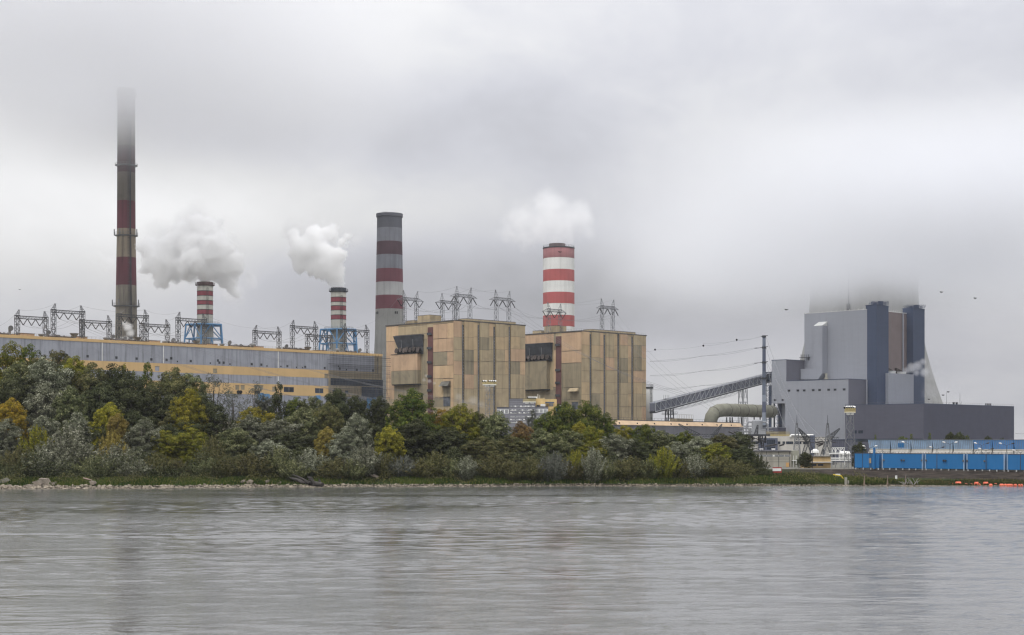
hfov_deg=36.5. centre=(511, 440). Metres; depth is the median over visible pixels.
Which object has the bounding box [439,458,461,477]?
bush
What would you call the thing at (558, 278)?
striped chimney
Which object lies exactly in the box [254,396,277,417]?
tree
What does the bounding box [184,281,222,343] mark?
smokestack
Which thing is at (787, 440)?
station building
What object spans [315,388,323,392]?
wide window
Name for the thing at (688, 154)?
sky
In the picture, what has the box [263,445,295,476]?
bush
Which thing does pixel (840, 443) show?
slate workshop
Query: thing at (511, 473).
bush
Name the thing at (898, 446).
cooling cell
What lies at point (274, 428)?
tree
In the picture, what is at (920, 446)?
cooling cell
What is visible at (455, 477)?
scrub
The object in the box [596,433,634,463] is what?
tree
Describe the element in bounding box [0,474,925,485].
grass
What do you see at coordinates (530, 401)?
floodlight tower
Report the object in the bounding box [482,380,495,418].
floodlight tower
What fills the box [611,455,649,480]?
bush
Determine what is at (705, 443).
tree
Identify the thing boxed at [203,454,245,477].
bush
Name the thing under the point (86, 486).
bank stones
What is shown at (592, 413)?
tree
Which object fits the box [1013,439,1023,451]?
cooling cell
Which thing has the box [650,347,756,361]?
power line
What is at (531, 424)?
tree
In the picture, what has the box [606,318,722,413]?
power line
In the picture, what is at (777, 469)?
river sign
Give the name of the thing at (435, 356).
boiler house
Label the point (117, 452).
bush
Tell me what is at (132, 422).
tree
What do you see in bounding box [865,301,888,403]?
slate tower
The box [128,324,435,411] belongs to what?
power line
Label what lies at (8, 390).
tree
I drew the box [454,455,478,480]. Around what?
bush
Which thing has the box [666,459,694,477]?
bush
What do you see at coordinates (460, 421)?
tree
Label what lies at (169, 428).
tree
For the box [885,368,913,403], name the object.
filter house
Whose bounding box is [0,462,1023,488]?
ground
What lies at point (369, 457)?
bush
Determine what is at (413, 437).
tree
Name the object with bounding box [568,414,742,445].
hall
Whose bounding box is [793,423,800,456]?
lightning mast
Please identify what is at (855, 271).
cooling tower
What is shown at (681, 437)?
tree
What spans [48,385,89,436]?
tree
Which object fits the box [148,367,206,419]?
tree
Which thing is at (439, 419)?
tree
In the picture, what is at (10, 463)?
bush
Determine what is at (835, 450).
white truss
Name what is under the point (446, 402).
gate door
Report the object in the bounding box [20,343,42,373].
tree
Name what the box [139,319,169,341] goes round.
portal pylon
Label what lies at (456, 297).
portal pylon
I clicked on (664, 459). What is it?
bush
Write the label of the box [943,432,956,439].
tree
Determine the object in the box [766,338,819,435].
power line
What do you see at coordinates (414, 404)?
tree
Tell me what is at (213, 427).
tree
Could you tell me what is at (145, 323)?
portal pylon
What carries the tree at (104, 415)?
on the ground at (927, 474)
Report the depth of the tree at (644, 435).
376.90 m
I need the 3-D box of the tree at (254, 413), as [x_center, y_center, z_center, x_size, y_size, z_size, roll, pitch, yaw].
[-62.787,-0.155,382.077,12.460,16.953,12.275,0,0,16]
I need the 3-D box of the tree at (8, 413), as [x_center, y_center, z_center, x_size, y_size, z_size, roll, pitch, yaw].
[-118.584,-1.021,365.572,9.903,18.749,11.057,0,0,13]
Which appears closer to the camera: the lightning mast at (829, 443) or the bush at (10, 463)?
the bush at (10, 463)
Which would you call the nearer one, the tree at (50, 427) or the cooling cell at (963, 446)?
the tree at (50, 427)
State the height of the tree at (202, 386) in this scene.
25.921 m
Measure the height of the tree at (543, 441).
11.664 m
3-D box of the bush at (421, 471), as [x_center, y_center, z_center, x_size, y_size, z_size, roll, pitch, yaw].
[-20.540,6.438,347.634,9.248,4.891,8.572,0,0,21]
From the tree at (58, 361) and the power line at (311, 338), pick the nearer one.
the tree at (58, 361)
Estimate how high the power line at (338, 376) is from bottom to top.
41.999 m
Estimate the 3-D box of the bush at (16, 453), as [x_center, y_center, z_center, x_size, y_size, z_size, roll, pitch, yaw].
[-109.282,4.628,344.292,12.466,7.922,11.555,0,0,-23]
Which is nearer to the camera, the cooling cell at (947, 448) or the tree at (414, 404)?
the tree at (414, 404)
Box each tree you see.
[0,340,38,388]
[0,361,37,412]
[0,376,38,433]
[0,397,29,445]
[0,418,24,458]
[18,382,63,444]
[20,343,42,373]
[23,356,81,413]
[27,415,61,447]
[30,349,74,389]
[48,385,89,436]
[58,355,90,390]
[62,411,95,455]
[64,362,117,406]
[78,381,124,426]
[83,422,106,454]
[88,402,126,455]
[91,363,148,408]
[97,388,155,433]
[104,413,130,447]
[120,418,165,463]
[124,411,160,445]
[131,386,178,429]
[135,362,159,400]
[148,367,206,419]
[148,430,187,463]
[158,406,185,443]
[160,420,208,450]
[167,387,209,442]
[170,427,211,464]
[172,373,209,401]
[188,393,235,448]
[203,373,239,428]
[214,427,257,459]
[222,414,270,451]
[223,386,246,430]
[236,406,275,437]
[238,380,266,418]
[249,440,294,473]
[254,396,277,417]
[257,418,303,448]
[268,382,286,424]
[270,431,317,465]
[283,407,320,452]
[284,396,302,423]
[290,474,323,486]
[298,396,323,419]
[305,401,344,441]
[314,426,336,463]
[323,388,350,432]
[324,426,363,460]
[342,412,375,455]
[345,395,372,425]
[364,423,385,449]
[367,395,394,433]
[374,425,406,461]
[384,388,441,462]
[395,418,440,465]
[425,427,470,464]
[428,408,453,432]
[439,403,482,460]
[459,435,506,471]
[467,411,490,450]
[474,411,514,455]
[491,435,536,466]
[509,433,529,456]
[510,421,537,452]
[524,409,535,441]
[525,428,559,464]
[532,412,559,437]
[548,401,579,441]
[548,429,585,462]
[566,440,610,473]
[568,400,607,444]
[569,421,585,444]
[581,425,604,448]
[596,412,616,447]
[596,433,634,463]
[613,425,633,446]
[619,437,655,463]
[629,423,657,462]
[648,430,677,457]
[665,441,694,461]
[669,430,696,451]
[683,436,712,464]
[699,443,732,467]
[708,433,742,458]
[726,445,757,474]
[727,431,755,466]
[795,452,812,467]
[850,442,867,468]
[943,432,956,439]
[954,431,965,439]
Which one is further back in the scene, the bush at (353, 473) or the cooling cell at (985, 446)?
the cooling cell at (985, 446)
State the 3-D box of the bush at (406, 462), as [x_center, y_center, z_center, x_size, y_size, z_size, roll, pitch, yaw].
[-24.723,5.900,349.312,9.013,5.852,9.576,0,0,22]
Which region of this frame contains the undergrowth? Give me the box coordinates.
[0,444,744,479]
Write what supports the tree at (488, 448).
on the ground at (927, 474)
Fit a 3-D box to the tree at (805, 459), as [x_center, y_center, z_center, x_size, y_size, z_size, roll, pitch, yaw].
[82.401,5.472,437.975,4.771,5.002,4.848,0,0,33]
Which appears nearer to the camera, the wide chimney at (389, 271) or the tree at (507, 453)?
the tree at (507, 453)
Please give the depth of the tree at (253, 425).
369.80 m
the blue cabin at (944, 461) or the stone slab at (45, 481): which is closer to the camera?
the stone slab at (45, 481)
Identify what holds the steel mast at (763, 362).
on the ground at (927, 474)
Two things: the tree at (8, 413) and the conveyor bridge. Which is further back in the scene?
the conveyor bridge
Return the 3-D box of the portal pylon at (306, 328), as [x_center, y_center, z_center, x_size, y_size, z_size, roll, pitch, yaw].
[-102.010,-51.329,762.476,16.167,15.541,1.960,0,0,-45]
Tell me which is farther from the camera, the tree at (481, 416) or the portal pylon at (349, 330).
the portal pylon at (349, 330)
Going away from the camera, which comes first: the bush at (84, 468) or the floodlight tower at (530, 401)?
the bush at (84, 468)
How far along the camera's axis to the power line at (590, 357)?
784.86 m
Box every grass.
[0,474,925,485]
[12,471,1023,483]
[772,472,1023,485]
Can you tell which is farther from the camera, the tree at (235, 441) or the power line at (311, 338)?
the power line at (311, 338)
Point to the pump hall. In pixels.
(779, 458)
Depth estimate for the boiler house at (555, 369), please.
883.76 m
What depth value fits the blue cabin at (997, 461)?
396.31 m
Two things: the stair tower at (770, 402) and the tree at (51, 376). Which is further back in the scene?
the stair tower at (770, 402)
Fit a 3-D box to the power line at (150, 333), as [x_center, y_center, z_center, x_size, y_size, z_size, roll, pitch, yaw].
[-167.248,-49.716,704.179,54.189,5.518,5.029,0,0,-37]
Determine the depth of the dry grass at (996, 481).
358.82 m
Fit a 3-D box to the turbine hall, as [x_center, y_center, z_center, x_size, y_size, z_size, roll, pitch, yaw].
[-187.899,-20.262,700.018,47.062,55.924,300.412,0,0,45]
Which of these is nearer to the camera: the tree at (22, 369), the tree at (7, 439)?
the tree at (7, 439)
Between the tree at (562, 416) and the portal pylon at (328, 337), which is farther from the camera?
the portal pylon at (328, 337)
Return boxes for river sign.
[773,467,781,472]
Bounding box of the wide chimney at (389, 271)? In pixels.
[374,212,403,412]
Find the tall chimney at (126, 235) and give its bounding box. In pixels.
[112,87,139,340]
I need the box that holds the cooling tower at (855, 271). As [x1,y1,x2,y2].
[800,232,942,403]
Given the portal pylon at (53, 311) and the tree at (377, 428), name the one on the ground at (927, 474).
the tree at (377, 428)
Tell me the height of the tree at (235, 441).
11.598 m
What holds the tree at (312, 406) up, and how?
on the ground at (927, 474)
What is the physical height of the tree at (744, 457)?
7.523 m
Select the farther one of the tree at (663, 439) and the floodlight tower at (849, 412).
the floodlight tower at (849, 412)
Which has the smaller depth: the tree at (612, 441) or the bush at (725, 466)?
the bush at (725, 466)
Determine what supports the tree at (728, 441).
on the ground at (927, 474)
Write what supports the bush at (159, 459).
on the ground at (927, 474)
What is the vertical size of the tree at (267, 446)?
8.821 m
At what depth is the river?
129.35 m
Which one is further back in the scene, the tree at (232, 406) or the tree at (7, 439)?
the tree at (232, 406)
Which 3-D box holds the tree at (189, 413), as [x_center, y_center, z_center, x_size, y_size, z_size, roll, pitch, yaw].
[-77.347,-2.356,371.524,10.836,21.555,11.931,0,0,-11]
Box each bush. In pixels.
[0,444,43,476]
[0,455,26,478]
[16,424,54,474]
[21,441,75,476]
[41,424,102,475]
[71,454,113,477]
[93,442,140,477]
[95,429,129,462]
[116,459,154,478]
[137,451,173,476]
[162,458,197,477]
[190,458,225,477]
[194,435,227,464]
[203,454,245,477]
[226,451,273,476]
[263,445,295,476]
[276,459,311,481]
[292,448,328,477]
[311,456,357,479]
[340,459,369,480]
[342,444,383,478]
[374,453,403,478]
[382,455,418,477]
[402,459,439,478]
[418,451,454,476]
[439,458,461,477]
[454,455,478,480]
[476,453,515,478]
[496,460,527,480]
[512,456,546,480]
[536,450,572,481]
[554,459,583,480]
[562,449,587,479]
[579,447,608,483]
[594,458,621,480]
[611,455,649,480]
[637,458,663,478]
[649,446,682,478]
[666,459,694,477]
[677,454,710,478]
[699,453,742,477]
[732,459,757,476]
[745,453,770,474]
[752,467,773,475]
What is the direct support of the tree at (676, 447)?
on the ground at (927, 474)
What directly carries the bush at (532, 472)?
on the ground at (927, 474)
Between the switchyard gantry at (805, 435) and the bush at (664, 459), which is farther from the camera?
the switchyard gantry at (805, 435)
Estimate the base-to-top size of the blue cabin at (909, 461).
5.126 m
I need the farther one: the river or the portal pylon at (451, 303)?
the portal pylon at (451, 303)
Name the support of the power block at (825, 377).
on the ground at (927, 474)
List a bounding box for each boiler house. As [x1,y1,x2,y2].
[385,315,525,430]
[525,325,646,419]
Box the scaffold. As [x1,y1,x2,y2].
[327,354,390,415]
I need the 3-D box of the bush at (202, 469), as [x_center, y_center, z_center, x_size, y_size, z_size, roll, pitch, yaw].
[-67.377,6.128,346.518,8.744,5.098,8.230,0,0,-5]
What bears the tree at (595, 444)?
on the ground at (927, 474)
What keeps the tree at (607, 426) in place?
on the ground at (927, 474)
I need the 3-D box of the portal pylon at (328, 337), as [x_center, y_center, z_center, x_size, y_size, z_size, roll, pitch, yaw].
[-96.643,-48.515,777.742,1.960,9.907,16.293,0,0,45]
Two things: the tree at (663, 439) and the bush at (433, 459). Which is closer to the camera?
the bush at (433, 459)
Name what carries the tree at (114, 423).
on the ground at (927, 474)
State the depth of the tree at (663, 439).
374.22 m
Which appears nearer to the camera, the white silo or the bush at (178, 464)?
the bush at (178, 464)
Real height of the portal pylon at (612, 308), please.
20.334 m
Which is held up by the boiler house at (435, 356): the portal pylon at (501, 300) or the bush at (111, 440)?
the portal pylon at (501, 300)
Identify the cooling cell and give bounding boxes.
[868,440,890,452]
[890,440,911,452]
[911,440,932,452]
[932,440,953,452]
[953,440,973,453]
[973,439,992,453]
[992,439,1014,453]
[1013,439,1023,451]
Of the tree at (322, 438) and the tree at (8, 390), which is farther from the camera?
the tree at (8, 390)
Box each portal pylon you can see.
[14,310,48,336]
[50,303,84,338]
[79,315,111,339]
[116,310,148,341]
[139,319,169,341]
[175,312,206,344]
[252,325,281,345]
[290,321,317,350]
[305,334,332,349]
[342,323,369,352]
[397,290,422,323]
[435,293,460,320]
[451,286,476,319]
[489,290,514,320]
[543,302,565,331]
[596,299,617,330]
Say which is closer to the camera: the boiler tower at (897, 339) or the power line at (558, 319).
the power line at (558, 319)
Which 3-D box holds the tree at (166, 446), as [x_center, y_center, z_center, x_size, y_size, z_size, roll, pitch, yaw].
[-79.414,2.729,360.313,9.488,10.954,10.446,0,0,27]
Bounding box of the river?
[0,486,1023,634]
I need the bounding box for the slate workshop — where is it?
[831,439,855,461]
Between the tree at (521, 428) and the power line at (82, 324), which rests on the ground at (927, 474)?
the tree at (521, 428)
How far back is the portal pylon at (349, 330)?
783.64 m
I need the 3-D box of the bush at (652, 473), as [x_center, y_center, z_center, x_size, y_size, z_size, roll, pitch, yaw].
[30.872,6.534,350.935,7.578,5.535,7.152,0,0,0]
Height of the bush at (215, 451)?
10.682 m
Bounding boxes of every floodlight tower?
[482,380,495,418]
[523,397,536,426]
[844,406,855,468]
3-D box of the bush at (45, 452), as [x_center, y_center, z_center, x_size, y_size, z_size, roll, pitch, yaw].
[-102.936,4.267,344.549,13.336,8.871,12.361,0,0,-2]
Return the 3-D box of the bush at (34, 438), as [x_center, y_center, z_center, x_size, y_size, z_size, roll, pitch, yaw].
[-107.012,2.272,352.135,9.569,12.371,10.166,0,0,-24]
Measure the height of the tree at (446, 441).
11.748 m
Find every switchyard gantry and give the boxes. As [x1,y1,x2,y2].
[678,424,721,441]
[799,428,839,463]
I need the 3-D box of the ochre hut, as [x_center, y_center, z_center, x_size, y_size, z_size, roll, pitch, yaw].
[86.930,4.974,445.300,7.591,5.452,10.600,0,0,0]
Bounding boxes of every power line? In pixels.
[31,320,137,328]
[60,319,315,401]
[89,327,189,336]
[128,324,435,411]
[187,328,486,406]
[270,334,358,342]
[404,304,512,312]
[499,307,615,321]
[511,310,691,394]
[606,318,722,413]
[646,337,758,351]
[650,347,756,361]
[650,363,753,375]
[668,378,754,389]
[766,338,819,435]
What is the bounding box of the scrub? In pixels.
[0,469,885,484]
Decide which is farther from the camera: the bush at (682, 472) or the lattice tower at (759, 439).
the lattice tower at (759, 439)
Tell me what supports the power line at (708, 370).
attached to the steel mast at (763, 362)
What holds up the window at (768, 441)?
in the station building
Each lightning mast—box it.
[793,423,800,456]
[823,415,832,464]
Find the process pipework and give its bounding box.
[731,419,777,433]
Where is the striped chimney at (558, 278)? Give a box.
[543,243,574,330]
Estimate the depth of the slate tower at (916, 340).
1065.93 m
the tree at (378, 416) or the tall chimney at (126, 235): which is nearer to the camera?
the tree at (378, 416)
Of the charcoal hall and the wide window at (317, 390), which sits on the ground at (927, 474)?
the charcoal hall
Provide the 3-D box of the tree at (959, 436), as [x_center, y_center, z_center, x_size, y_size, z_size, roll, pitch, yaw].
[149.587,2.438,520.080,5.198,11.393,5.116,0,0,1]
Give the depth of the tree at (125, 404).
377.81 m
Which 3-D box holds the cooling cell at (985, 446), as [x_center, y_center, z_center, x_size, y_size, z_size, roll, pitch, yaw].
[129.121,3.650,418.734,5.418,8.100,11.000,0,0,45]
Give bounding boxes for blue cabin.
[854,448,882,469]
[882,452,924,469]
[925,452,966,470]
[966,452,1006,470]
[1007,452,1023,471]
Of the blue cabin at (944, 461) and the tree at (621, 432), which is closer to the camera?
the tree at (621, 432)
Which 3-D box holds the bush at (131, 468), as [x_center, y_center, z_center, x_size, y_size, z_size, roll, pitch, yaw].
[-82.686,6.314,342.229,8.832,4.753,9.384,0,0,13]
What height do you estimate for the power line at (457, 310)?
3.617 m
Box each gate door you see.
[443,397,449,405]
[572,402,577,408]
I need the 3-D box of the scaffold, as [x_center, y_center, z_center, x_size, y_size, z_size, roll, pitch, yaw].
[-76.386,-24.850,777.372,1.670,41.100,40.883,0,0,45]
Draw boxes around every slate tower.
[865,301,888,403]
[902,305,925,402]
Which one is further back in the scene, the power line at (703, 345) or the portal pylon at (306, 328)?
the portal pylon at (306, 328)
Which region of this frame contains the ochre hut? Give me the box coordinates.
[802,449,830,467]
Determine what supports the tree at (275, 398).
on the ground at (927, 474)
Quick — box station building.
[735,431,830,455]
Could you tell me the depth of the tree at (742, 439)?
374.64 m
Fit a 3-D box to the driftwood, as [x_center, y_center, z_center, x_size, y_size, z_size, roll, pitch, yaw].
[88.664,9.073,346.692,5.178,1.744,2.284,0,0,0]
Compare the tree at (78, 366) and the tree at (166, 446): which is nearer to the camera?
the tree at (166, 446)
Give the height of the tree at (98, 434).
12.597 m
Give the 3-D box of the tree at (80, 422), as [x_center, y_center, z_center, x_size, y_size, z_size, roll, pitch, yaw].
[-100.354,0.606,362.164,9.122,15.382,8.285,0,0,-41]
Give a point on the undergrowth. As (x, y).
(175, 472)
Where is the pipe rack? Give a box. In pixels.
[829,451,850,467]
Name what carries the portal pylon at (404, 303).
on the boiler house at (435, 356)
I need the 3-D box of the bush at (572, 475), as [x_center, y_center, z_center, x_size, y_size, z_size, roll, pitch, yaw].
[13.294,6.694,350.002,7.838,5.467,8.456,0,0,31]
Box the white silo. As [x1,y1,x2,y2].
[646,384,652,419]
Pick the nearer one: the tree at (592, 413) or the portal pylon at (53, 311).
the tree at (592, 413)
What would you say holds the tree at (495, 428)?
on the ground at (927, 474)
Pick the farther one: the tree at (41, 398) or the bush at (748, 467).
the tree at (41, 398)
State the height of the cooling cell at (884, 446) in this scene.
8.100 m
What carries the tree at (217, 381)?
on the ground at (927, 474)
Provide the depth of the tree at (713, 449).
362.59 m
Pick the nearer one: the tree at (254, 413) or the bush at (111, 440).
the bush at (111, 440)
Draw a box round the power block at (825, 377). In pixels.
[766,308,867,438]
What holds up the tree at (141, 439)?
on the ground at (927, 474)
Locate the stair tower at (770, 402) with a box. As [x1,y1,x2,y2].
[766,372,774,426]
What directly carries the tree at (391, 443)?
on the ground at (927, 474)
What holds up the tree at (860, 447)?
on the ground at (927, 474)
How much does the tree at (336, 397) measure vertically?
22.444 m
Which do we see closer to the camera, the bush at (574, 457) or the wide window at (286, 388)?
the bush at (574, 457)
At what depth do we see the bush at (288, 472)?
342.92 m
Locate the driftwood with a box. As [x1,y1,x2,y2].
[900,479,918,484]
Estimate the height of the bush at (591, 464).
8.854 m
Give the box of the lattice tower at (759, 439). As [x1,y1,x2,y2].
[746,425,769,449]
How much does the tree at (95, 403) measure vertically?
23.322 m
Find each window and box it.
[285,387,293,391]
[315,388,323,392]
[767,440,774,443]
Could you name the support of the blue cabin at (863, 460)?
on the ground at (927, 474)
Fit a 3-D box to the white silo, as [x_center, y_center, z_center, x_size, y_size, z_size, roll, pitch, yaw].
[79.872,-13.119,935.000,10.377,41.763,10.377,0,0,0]
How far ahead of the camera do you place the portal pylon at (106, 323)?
689.78 m
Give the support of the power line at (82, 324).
hanging from the portal pylon at (145, 323)
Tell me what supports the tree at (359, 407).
on the ground at (927, 474)
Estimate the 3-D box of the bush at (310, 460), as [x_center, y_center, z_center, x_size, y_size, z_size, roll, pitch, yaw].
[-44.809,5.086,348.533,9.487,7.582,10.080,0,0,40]
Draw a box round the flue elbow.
[704,403,777,433]
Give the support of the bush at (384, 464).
on the ground at (927, 474)
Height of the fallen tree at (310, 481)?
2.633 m
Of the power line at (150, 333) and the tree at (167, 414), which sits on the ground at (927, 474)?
the tree at (167, 414)
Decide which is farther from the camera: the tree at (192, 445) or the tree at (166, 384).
the tree at (166, 384)
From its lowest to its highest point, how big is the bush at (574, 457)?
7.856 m
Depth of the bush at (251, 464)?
344.17 m
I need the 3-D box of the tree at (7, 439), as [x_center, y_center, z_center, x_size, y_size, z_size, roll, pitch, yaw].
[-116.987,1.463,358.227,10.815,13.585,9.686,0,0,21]
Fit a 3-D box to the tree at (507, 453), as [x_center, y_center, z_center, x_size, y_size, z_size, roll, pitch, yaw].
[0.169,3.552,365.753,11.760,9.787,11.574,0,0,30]
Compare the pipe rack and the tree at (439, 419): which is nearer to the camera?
the tree at (439, 419)
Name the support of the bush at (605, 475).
on the ground at (927, 474)
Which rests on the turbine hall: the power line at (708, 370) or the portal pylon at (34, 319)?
the portal pylon at (34, 319)
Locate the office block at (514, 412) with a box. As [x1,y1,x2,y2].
[497,398,556,437]
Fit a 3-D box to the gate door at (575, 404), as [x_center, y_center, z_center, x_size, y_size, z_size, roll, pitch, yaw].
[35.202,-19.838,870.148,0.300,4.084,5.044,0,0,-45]
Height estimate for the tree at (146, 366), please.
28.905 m
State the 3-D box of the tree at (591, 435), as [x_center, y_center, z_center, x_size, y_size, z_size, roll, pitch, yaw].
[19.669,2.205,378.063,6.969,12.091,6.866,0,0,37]
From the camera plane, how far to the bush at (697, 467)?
349.54 m
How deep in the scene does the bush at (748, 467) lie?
354.82 m
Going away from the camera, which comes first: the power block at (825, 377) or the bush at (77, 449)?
the bush at (77, 449)
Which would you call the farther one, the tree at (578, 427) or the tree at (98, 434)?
the tree at (578, 427)
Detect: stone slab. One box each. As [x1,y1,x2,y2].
[32,480,43,486]
[39,478,50,484]
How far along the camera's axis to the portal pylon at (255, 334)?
753.08 m
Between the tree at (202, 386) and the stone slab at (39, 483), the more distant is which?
the tree at (202, 386)
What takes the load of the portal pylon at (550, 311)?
on the boiler house at (555, 369)
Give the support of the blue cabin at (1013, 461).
on the ground at (927, 474)
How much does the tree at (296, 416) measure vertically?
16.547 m
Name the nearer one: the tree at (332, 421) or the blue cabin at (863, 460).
the tree at (332, 421)
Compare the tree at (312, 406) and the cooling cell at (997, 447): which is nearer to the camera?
the tree at (312, 406)
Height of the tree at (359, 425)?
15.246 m
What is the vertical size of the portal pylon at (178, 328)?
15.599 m
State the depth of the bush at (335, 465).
344.06 m
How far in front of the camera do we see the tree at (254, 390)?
404.15 m
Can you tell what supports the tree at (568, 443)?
on the ground at (927, 474)
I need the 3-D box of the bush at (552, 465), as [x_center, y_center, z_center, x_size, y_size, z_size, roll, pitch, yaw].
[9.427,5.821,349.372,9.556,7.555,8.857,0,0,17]
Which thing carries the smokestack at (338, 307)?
on the ground at (927, 474)
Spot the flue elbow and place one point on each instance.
(740, 410)
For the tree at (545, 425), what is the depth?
390.92 m
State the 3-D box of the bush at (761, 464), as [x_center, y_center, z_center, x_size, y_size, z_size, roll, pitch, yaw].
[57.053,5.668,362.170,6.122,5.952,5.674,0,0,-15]
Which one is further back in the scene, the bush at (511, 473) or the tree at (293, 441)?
the tree at (293, 441)
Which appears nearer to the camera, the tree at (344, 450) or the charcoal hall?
the tree at (344, 450)
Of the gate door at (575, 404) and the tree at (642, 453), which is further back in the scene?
the gate door at (575, 404)
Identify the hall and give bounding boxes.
[0,325,382,440]
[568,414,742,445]
[754,448,798,466]
[845,392,1013,450]
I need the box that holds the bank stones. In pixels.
[0,483,946,488]
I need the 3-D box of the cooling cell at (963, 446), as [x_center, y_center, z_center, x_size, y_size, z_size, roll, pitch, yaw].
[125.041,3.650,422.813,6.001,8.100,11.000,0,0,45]
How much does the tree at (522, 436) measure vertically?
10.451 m
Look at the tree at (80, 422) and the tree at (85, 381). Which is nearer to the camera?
the tree at (80, 422)
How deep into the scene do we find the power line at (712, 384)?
667.93 m
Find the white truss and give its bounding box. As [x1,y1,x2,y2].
[832,447,844,464]
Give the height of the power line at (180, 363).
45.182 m
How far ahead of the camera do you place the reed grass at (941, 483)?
349.92 m
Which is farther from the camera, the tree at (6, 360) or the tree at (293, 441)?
the tree at (6, 360)
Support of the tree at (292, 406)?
on the ground at (927, 474)
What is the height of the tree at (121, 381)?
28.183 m
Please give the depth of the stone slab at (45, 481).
328.90 m
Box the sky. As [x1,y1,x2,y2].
[0,0,1023,438]
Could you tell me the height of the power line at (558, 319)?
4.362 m
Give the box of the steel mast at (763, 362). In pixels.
[754,335,767,427]
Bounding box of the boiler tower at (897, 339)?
[889,310,906,373]
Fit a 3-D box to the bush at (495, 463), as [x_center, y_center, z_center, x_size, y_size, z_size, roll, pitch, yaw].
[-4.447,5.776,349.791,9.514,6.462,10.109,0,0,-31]
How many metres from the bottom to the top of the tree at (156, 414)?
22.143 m
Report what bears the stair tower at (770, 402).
on the ground at (927, 474)
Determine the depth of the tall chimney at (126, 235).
1293.26 m
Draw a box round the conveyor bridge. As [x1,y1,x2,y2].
[649,373,770,433]
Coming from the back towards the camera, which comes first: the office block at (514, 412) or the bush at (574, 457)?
the office block at (514, 412)
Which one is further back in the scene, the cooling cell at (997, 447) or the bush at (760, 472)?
the cooling cell at (997, 447)

